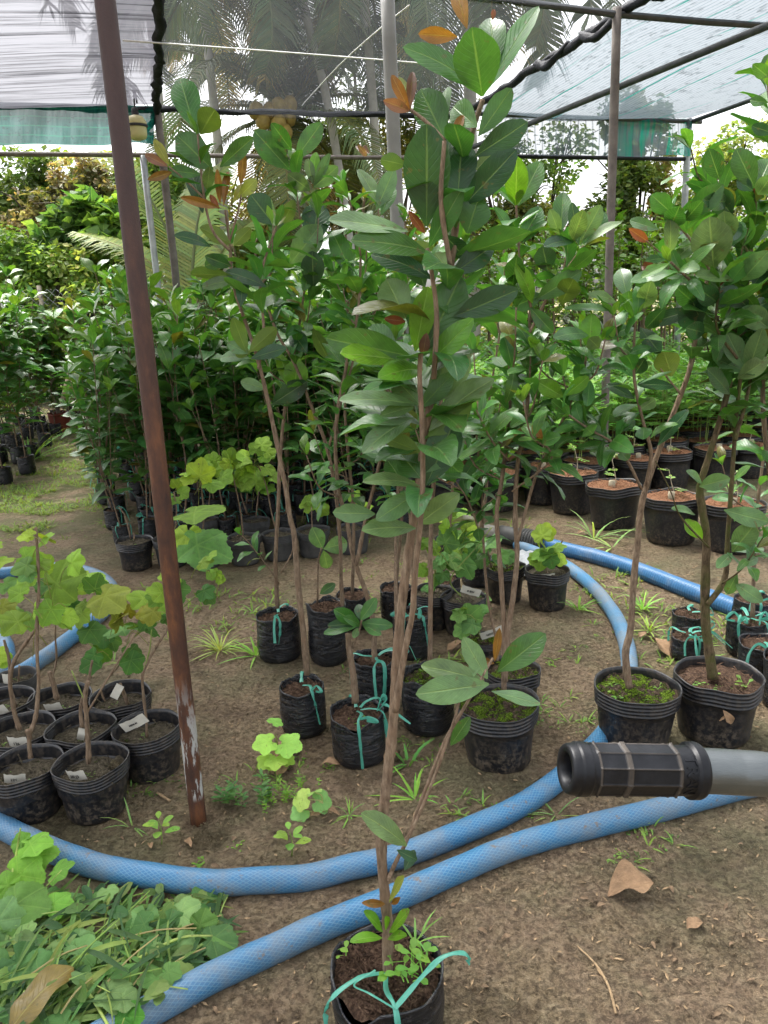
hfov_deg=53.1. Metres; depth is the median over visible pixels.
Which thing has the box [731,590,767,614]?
soil bag
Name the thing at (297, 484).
potted sapling
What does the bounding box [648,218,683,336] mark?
potted sapling
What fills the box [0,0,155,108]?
shade net
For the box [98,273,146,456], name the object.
potted sapling
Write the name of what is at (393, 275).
potted sapling
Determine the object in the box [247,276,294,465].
potted sapling
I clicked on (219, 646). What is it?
grass tuft
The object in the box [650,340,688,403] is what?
seedling pot
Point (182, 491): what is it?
potted vine
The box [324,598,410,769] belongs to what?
potted sapling
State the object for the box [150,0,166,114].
seam rope
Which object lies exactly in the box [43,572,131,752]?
potted vine
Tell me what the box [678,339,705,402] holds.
seedling pot
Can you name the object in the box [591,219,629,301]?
potted sapling
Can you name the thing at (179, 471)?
potted sapling
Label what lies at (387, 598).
potted sapling
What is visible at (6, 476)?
potted sapling
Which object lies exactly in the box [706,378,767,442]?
seedling pot
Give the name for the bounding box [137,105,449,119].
edge rope
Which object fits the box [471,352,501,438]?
seedling pot
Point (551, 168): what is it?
tree
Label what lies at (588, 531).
grass tuft
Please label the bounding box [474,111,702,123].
roof bar
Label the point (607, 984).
twig
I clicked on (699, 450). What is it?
seedling pot
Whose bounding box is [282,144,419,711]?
potted sapling
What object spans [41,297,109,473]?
potted sapling
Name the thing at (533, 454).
seedling pot
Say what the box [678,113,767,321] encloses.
tree
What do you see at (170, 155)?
bar
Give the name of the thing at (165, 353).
potted sapling
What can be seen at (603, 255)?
potted sapling
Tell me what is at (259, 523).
potted vine
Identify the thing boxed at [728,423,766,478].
seedling pot
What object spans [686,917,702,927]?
dead leaf
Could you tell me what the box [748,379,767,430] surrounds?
seedling pot
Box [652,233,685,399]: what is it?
potted sapling
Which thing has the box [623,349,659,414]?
seedling pot
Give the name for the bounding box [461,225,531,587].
potted sapling
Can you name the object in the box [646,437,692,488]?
seedling pot
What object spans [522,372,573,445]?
seedling pot
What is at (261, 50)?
string
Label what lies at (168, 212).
post
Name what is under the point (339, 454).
potted sapling
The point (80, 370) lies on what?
potted sapling
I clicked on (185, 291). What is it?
potted sapling
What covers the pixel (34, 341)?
potted sapling
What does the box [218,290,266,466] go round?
potted sapling
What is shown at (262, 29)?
palm tree
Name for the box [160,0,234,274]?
palm tree
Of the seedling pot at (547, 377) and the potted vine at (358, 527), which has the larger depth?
the seedling pot at (547, 377)
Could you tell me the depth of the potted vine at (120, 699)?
2.54 m
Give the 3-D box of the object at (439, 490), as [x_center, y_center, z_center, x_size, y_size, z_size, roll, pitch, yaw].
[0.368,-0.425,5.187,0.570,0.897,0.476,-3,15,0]
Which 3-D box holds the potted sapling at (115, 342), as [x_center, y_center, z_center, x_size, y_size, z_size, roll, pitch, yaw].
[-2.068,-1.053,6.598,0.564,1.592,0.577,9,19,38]
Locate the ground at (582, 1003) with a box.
[0,293,767,1023]
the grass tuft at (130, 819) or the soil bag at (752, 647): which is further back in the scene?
the soil bag at (752, 647)
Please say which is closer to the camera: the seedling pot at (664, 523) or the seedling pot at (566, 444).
the seedling pot at (664, 523)
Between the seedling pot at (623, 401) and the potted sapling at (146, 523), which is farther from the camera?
the seedling pot at (623, 401)
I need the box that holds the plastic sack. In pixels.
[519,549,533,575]
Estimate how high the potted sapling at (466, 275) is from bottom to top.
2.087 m
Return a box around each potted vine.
[0,527,79,824]
[0,541,34,718]
[0,548,86,754]
[0,665,36,690]
[26,567,107,719]
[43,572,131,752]
[50,635,134,825]
[79,590,195,722]
[111,550,225,784]
[115,507,152,571]
[152,478,189,567]
[173,457,232,571]
[195,475,218,529]
[204,447,260,566]
[236,436,292,561]
[236,477,275,541]
[296,494,329,558]
[336,490,373,555]
[417,537,452,630]
[422,518,491,635]
[435,508,470,552]
[450,603,500,658]
[452,521,525,604]
[525,522,569,611]
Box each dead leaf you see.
[9,964,73,1023]
[184,837,191,846]
[272,741,281,756]
[276,765,292,774]
[310,806,339,815]
[321,757,341,765]
[447,640,460,649]
[607,859,652,896]
[638,631,649,636]
[652,637,672,658]
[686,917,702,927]
[719,710,734,723]
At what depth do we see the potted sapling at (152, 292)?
7.93 m
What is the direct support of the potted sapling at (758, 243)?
on the ground at (582, 1003)
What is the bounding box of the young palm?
[68,151,265,408]
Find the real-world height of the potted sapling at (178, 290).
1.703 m
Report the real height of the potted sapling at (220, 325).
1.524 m
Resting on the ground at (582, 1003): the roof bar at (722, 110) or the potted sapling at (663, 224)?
the potted sapling at (663, 224)
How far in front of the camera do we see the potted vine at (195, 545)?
4.07 m
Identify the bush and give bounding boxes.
[0,145,157,385]
[0,149,115,243]
[0,223,161,426]
[0,285,107,433]
[21,184,157,275]
[134,158,289,316]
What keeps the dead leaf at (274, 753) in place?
on the ground at (582, 1003)
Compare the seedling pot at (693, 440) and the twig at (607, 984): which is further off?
the seedling pot at (693, 440)
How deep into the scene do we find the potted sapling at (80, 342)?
6.54 m
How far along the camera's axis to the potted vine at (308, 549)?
4.48 m
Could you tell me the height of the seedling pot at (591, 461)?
0.932 m
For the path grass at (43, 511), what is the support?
on the ground at (582, 1003)
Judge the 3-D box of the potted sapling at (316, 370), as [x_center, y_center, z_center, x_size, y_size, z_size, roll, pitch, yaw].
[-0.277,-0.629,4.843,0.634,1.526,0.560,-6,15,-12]
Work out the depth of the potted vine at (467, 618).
3.00 m
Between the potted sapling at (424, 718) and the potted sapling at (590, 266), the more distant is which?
the potted sapling at (590, 266)
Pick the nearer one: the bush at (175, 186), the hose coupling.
the hose coupling
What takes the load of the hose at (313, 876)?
on the ground at (582, 1003)
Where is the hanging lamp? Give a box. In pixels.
[129,99,147,140]
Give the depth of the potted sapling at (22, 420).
10.24 m
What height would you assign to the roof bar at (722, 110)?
0.044 m
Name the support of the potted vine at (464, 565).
on the ground at (582, 1003)
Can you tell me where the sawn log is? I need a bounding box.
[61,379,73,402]
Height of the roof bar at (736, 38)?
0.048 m
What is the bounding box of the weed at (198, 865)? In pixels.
[191,856,204,867]
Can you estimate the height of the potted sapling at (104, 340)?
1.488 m
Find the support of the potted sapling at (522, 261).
on the ground at (582, 1003)
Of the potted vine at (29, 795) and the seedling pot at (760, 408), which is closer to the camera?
the potted vine at (29, 795)
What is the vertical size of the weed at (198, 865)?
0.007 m
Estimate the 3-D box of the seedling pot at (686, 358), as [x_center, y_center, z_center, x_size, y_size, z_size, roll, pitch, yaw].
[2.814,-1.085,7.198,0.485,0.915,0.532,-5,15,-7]
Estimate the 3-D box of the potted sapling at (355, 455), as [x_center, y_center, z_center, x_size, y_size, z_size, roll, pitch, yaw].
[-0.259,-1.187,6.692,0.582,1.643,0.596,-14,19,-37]
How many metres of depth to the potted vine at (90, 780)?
2.20 m
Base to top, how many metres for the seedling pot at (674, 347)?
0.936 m
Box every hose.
[0,541,637,896]
[0,562,116,670]
[90,794,755,1023]
[542,539,732,614]
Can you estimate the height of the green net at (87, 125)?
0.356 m
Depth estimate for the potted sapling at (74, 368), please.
7.63 m
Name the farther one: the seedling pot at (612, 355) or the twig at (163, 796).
the seedling pot at (612, 355)
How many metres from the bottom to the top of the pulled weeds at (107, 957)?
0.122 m
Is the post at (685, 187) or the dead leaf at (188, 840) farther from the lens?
the post at (685, 187)
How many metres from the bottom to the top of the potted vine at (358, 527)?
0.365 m
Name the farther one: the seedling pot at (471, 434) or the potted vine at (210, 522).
the seedling pot at (471, 434)
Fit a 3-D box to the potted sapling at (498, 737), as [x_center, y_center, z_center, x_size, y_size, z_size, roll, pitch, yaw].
[0.437,-0.077,2.234,0.505,1.751,0.423,-3,15,0]
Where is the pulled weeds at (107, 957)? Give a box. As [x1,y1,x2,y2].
[0,873,247,1023]
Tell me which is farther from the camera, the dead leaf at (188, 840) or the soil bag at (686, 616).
the soil bag at (686, 616)
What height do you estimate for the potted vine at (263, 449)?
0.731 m
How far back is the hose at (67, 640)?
3.36 m
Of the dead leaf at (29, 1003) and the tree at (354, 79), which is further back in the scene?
the tree at (354, 79)
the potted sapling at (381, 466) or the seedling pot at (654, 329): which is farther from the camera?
the seedling pot at (654, 329)
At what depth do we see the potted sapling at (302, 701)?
2.29 m
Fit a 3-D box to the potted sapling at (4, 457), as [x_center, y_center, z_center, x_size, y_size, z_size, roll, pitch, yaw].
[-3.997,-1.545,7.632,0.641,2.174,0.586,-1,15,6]
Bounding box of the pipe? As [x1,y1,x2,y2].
[557,741,767,799]
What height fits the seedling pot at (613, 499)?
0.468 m
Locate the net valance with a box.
[483,117,691,156]
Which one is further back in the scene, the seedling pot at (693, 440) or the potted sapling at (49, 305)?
the potted sapling at (49, 305)
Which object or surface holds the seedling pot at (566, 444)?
on the ground at (582, 1003)
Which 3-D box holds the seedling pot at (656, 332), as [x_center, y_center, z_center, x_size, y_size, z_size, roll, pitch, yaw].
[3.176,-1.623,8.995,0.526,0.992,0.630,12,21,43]
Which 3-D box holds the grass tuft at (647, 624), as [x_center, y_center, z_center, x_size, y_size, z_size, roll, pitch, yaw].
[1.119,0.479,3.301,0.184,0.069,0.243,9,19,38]
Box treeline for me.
[0,241,767,408]
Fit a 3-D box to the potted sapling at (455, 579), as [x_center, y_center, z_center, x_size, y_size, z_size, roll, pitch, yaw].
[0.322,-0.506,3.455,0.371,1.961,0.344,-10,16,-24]
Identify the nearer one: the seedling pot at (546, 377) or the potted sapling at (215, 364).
the potted sapling at (215, 364)
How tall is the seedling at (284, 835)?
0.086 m
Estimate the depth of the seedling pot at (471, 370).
5.79 m
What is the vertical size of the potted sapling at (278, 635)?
2.041 m
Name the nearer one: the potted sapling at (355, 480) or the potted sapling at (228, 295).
the potted sapling at (355, 480)
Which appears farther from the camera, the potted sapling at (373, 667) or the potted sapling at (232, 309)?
the potted sapling at (232, 309)
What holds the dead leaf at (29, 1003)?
on the pulled weeds at (107, 957)
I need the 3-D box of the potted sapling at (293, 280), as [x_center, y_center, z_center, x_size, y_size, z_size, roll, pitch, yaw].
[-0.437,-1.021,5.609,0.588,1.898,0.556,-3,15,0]
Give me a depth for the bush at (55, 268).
9.61 m
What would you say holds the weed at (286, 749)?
on the ground at (582, 1003)
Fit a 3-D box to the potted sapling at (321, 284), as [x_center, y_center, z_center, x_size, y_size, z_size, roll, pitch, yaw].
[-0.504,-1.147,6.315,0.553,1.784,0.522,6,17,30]
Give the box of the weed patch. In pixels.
[212,768,321,812]
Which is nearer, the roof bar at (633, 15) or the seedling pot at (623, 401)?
the roof bar at (633, 15)
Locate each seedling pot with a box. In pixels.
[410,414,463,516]
[416,373,474,502]
[418,362,493,455]
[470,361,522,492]
[471,340,492,374]
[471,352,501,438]
[471,363,483,438]
[472,342,496,370]
[474,447,520,512]
[478,335,498,357]
[485,368,519,447]
[486,367,532,450]
[504,363,562,441]
[517,347,564,421]
[520,343,564,427]
[520,452,563,504]
[521,363,573,460]
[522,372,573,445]
[530,340,567,410]
[548,443,598,514]
[554,372,612,478]
[555,350,594,418]
[555,375,601,446]
[556,360,609,439]
[558,352,596,381]
[563,371,617,454]
[568,357,601,439]
[585,453,641,530]
[593,337,639,414]
[595,349,636,428]
[595,366,658,477]
[597,373,650,441]
[599,372,643,440]
[610,434,653,489]
[614,331,658,411]
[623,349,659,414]
[627,328,666,348]
[627,346,667,435]
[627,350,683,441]
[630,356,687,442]
[633,351,708,453]
[644,330,680,394]
[644,468,698,545]
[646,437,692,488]
[647,343,684,409]
[649,348,700,414]
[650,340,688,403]
[659,347,714,426]
[662,332,683,363]
[663,348,714,436]
[666,346,708,417]
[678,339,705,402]
[681,374,730,469]
[682,356,710,415]
[690,351,720,417]
[692,424,737,476]
[702,362,743,427]
[702,373,750,436]
[705,470,767,554]
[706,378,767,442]
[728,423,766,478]
[738,381,767,424]
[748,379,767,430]
[756,364,767,439]
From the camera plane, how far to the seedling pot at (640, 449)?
5.90 m
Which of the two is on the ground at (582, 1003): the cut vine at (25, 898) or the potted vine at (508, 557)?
the potted vine at (508, 557)
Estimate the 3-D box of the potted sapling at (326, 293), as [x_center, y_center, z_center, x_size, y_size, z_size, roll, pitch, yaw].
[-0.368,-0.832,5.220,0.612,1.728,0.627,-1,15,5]
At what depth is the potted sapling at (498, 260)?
7.88 m
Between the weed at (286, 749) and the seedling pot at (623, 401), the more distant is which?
the seedling pot at (623, 401)
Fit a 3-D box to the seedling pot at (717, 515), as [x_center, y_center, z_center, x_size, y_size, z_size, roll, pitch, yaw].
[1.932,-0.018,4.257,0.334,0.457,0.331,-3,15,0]
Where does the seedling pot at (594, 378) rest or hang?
on the ground at (582, 1003)
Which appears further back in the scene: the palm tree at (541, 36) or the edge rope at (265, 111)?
the palm tree at (541, 36)
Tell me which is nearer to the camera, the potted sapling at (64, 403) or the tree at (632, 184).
the potted sapling at (64, 403)
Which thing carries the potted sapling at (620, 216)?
on the ground at (582, 1003)
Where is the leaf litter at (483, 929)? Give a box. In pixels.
[67,521,759,1016]
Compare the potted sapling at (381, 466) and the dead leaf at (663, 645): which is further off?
the potted sapling at (381, 466)
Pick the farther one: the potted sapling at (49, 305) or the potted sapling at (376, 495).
the potted sapling at (49, 305)
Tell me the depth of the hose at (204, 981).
1.85 m
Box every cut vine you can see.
[0,828,92,994]
[86,895,238,1023]
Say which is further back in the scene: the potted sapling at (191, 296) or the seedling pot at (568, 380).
the potted sapling at (191, 296)
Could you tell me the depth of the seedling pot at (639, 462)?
5.51 m
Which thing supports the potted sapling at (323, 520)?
on the ground at (582, 1003)
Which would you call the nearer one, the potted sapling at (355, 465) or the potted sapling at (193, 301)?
the potted sapling at (355, 465)
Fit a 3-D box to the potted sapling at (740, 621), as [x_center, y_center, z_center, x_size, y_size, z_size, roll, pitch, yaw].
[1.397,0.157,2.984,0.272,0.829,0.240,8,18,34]
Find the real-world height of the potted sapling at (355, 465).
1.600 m
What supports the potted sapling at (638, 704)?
on the ground at (582, 1003)
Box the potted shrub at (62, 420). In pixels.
[42,383,70,433]
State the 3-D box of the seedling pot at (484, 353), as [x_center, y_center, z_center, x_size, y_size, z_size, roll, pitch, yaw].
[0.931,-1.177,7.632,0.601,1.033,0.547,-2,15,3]
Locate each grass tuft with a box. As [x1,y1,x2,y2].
[2,426,74,458]
[101,798,146,835]
[190,626,256,660]
[219,636,258,668]
[331,796,361,826]
[368,766,446,805]
[393,739,433,771]
[527,797,578,822]
[565,595,598,613]
[566,511,644,538]
[568,528,634,551]
[626,614,665,640]
[627,590,664,611]
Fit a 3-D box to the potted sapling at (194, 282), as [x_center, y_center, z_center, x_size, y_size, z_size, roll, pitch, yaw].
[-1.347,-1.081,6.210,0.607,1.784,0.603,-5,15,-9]
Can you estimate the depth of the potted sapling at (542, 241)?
7.88 m
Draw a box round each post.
[94,0,206,826]
[140,155,162,304]
[154,112,197,458]
[380,0,414,488]
[600,6,621,477]
[671,118,692,392]
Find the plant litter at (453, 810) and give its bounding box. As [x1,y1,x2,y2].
[13,524,766,1023]
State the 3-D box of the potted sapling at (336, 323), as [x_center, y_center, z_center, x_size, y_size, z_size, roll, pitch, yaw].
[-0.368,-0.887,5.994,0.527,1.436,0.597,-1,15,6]
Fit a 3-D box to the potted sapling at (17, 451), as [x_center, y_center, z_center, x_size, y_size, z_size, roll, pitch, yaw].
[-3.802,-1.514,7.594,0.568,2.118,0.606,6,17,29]
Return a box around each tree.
[138,0,365,293]
[142,0,446,265]
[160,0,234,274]
[162,0,436,265]
[236,0,520,287]
[236,1,481,208]
[262,103,430,240]
[311,0,626,346]
[461,185,583,372]
[490,153,594,322]
[554,155,681,347]
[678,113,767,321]
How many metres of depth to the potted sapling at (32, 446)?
7.95 m
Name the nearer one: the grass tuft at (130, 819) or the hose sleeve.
the grass tuft at (130, 819)
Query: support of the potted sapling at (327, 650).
on the ground at (582, 1003)
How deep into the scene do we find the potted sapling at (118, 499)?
5.51 m
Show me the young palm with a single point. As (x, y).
(192, 214)
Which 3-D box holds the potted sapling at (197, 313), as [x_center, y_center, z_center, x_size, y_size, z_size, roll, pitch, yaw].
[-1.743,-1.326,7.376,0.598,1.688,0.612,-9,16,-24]
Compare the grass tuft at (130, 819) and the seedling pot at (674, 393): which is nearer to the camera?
the grass tuft at (130, 819)
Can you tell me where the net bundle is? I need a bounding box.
[472,0,664,110]
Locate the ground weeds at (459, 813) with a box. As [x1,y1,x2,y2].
[44,514,725,871]
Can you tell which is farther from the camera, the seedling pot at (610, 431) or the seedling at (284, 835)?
the seedling pot at (610, 431)
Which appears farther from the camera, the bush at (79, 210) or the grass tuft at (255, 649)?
the bush at (79, 210)
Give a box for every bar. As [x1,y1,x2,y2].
[0,152,403,159]
[472,21,767,149]
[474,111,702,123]
[478,154,691,160]
[490,0,762,27]
[692,94,760,123]
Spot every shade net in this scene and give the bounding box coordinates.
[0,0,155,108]
[475,0,767,120]
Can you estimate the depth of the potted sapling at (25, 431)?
9.42 m
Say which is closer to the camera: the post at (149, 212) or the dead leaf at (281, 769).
the dead leaf at (281, 769)
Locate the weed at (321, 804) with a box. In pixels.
[290,788,331,821]
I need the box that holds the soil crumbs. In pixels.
[4,538,767,1023]
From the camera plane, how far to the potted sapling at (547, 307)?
9.12 m
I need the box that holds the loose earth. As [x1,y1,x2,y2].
[178,794,254,855]
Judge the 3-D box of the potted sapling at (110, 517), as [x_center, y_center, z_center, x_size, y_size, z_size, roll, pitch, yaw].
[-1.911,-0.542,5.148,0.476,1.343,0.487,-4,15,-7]
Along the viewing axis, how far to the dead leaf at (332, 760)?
2.43 m
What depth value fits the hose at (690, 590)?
3.85 m
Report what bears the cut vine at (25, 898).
on the pulled weeds at (107, 957)
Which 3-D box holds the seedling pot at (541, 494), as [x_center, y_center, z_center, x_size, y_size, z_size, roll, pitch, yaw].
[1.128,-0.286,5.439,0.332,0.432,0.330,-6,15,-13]
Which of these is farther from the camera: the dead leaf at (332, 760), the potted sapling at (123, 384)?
the potted sapling at (123, 384)
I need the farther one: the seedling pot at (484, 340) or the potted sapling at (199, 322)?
the seedling pot at (484, 340)
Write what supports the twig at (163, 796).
on the ground at (582, 1003)
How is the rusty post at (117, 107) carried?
on the ground at (582, 1003)
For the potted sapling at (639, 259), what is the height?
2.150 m
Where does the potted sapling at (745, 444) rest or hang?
on the ground at (582, 1003)
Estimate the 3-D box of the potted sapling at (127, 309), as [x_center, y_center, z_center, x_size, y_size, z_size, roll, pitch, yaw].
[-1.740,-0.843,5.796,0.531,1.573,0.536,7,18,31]
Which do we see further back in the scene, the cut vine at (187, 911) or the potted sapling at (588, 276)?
the potted sapling at (588, 276)
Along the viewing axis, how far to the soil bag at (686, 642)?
2.98 m
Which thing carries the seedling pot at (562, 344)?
on the ground at (582, 1003)
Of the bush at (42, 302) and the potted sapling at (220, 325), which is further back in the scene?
the bush at (42, 302)
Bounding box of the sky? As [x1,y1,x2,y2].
[0,0,767,310]
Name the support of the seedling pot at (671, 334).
on the ground at (582, 1003)
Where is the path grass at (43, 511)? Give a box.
[0,399,726,667]
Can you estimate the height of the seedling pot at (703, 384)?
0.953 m
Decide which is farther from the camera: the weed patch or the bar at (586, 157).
the bar at (586, 157)
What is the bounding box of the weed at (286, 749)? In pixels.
[252,718,302,770]
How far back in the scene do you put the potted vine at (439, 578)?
3.38 m
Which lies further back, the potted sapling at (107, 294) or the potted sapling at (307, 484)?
the potted sapling at (107, 294)
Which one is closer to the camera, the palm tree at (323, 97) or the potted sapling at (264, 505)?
the potted sapling at (264, 505)
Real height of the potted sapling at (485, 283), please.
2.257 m
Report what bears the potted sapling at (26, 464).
on the ground at (582, 1003)
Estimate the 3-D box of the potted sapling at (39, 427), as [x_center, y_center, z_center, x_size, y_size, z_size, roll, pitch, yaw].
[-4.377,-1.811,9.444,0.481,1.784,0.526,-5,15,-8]
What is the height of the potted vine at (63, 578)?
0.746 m
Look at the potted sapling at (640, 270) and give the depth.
9.55 m
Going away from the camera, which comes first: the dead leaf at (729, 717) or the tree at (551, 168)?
the dead leaf at (729, 717)
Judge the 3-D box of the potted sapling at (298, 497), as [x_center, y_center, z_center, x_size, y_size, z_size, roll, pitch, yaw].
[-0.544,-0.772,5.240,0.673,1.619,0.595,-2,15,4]
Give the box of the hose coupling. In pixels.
[499,525,543,547]
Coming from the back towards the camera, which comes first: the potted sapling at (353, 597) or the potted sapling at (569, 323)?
the potted sapling at (569, 323)
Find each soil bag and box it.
[667,620,732,660]
[672,604,713,628]
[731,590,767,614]
[737,633,767,673]
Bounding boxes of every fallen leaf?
[92,979,140,1015]
[114,1000,144,1023]
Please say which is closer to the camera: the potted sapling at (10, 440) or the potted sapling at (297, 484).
the potted sapling at (297, 484)
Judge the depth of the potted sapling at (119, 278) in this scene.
6.48 m
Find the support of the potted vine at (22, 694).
on the ground at (582, 1003)
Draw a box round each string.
[123,39,417,63]
[302,4,409,105]
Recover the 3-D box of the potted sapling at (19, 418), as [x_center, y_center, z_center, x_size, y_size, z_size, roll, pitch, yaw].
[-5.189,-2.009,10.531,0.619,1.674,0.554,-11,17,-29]
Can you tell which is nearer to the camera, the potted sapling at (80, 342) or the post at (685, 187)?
the potted sapling at (80, 342)
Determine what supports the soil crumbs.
on the ground at (582, 1003)
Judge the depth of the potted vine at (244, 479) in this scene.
4.33 m
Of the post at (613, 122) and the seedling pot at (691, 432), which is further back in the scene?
the seedling pot at (691, 432)
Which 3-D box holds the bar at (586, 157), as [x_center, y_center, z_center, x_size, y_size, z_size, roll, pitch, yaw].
[2.152,-3.715,8.049,2.504,0.062,0.044,-7,16,-15]
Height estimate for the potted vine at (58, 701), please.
0.638 m
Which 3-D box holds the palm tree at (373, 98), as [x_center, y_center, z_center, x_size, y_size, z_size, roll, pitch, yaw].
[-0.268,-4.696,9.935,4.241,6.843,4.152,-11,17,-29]
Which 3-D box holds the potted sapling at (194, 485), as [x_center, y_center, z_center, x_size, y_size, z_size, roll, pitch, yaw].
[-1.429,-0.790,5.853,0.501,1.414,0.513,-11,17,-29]
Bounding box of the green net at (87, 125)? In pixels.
[0,105,153,145]
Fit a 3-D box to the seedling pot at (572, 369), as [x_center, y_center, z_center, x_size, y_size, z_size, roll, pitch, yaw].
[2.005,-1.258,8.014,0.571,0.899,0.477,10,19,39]
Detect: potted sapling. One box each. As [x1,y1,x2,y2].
[0,262,38,463]
[0,271,8,463]
[0,290,43,474]
[0,293,22,450]
[0,303,43,457]
[0,308,19,484]
[0,378,11,443]
[1,275,55,446]
[1,290,48,432]
[2,307,36,439]
[3,276,46,429]
[9,378,23,425]
[17,368,33,427]
[21,275,65,409]
[21,304,67,435]
[23,305,40,418]
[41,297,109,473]
[50,339,112,504]
[55,350,135,542]
[57,313,115,491]
[59,323,135,512]
[59,328,131,529]
[64,327,95,444]
[64,332,93,455]
[65,335,118,474]
[69,258,134,480]
[74,264,132,459]
[76,297,148,500]
[84,304,162,512]
[91,320,174,515]
[93,322,172,537]
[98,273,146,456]
[100,319,143,479]
[107,299,148,478]
[108,271,173,478]
[115,294,182,491]
[121,298,217,529]
[123,277,161,314]
[132,316,180,496]
[134,287,199,478]
[138,314,202,512]
[145,78,326,738]
[149,293,221,506]
[150,284,229,516]
[152,294,196,487]
[168,286,214,410]
[169,330,253,535]
[170,314,225,492]
[174,318,227,495]
[177,278,231,484]
[180,285,223,455]
[183,275,226,448]
[185,278,255,485]
[187,299,212,439]
[195,294,229,420]
[196,316,272,519]
[196,330,268,530]
[199,301,254,509]
[209,296,267,495]
[216,220,392,666]
[217,305,281,504]
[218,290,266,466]
[221,307,314,528]
[223,287,290,517]
[228,241,301,493]
[234,122,353,663]
[243,279,284,483]
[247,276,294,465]
[248,275,339,515]
[251,270,323,505]
[263,281,342,524]
[267,287,302,479]
[281,282,311,470]
[281,316,314,489]
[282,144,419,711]
[284,250,309,447]
[285,238,349,501]
[291,274,330,477]
[294,260,360,514]
[295,175,373,630]
[297,287,365,522]
[310,288,358,489]
[315,285,369,474]
[316,322,366,479]
[317,284,350,464]
[318,258,387,514]
[323,0,546,1023]
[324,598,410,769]
[326,196,427,660]
[326,296,375,487]
[337,313,373,463]
[341,231,396,497]
[351,203,420,623]
[357,325,419,523]
[362,214,485,736]
[363,285,383,473]
[374,270,418,497]
[408,353,540,693]
[409,345,469,435]
[417,208,493,588]
[440,236,475,344]
[458,157,626,773]
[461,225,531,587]
[473,227,501,359]
[475,214,517,346]
[475,215,500,370]
[475,231,494,357]
[491,209,532,285]
[499,244,533,353]
[514,216,541,347]
[524,215,560,342]
[527,253,558,343]
[528,234,563,334]
[536,204,564,374]
[543,183,767,743]
[558,238,591,370]
[564,243,599,317]
[565,240,594,326]
[577,244,600,346]
[591,208,628,315]
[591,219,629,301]
[593,243,622,318]
[594,198,633,352]
[623,223,657,357]
[626,208,663,376]
[632,236,664,357]
[632,241,660,328]
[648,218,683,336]
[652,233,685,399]
[655,63,767,748]
[661,223,689,347]
[667,278,672,344]
[697,54,767,707]
[706,445,767,656]
[753,212,767,400]
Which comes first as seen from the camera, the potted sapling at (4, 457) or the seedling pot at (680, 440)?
the seedling pot at (680, 440)
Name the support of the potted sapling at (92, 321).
on the ground at (582, 1003)
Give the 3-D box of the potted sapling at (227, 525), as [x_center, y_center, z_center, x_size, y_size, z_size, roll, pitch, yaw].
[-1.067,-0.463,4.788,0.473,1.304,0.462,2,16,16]
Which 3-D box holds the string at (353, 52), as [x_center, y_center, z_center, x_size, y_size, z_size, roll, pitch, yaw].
[-0.354,-3.388,5.842,0.112,0.131,2.841,-7,16,-17]
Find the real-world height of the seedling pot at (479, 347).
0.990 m
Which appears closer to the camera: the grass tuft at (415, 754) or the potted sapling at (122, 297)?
the grass tuft at (415, 754)
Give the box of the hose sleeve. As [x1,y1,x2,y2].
[478,524,494,536]
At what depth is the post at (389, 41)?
4.66 m
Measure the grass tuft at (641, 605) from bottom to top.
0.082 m
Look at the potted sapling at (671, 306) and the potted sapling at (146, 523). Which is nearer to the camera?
the potted sapling at (146, 523)
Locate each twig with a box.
[156,791,170,801]
[577,945,616,1014]
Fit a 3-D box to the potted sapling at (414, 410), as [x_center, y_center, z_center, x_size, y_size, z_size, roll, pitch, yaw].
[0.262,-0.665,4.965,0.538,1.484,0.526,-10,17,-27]
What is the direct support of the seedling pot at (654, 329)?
on the ground at (582, 1003)
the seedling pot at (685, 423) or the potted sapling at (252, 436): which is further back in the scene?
the seedling pot at (685, 423)
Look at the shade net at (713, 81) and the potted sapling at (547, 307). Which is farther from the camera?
the potted sapling at (547, 307)
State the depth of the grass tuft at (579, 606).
3.57 m
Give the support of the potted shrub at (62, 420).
on the ground at (582, 1003)
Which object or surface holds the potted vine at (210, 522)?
on the ground at (582, 1003)
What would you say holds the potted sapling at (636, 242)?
on the ground at (582, 1003)
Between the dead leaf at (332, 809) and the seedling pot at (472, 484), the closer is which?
the dead leaf at (332, 809)
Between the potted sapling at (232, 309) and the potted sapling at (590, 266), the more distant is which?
the potted sapling at (590, 266)
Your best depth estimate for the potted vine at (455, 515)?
4.21 m
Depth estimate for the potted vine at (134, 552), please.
4.37 m
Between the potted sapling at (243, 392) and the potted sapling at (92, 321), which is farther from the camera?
the potted sapling at (92, 321)
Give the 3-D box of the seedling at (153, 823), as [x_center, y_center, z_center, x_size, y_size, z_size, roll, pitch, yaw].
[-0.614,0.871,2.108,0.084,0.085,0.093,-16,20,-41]
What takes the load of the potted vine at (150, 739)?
on the ground at (582, 1003)
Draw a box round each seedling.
[142,811,179,844]
[273,822,310,855]
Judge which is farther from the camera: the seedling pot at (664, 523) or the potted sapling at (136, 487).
the potted sapling at (136, 487)
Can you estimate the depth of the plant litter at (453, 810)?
2.00 m
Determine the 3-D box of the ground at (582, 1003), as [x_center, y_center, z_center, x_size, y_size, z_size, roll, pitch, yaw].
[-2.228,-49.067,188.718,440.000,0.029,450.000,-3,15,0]
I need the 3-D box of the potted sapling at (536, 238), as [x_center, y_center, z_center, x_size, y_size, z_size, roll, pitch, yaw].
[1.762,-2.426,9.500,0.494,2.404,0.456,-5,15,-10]

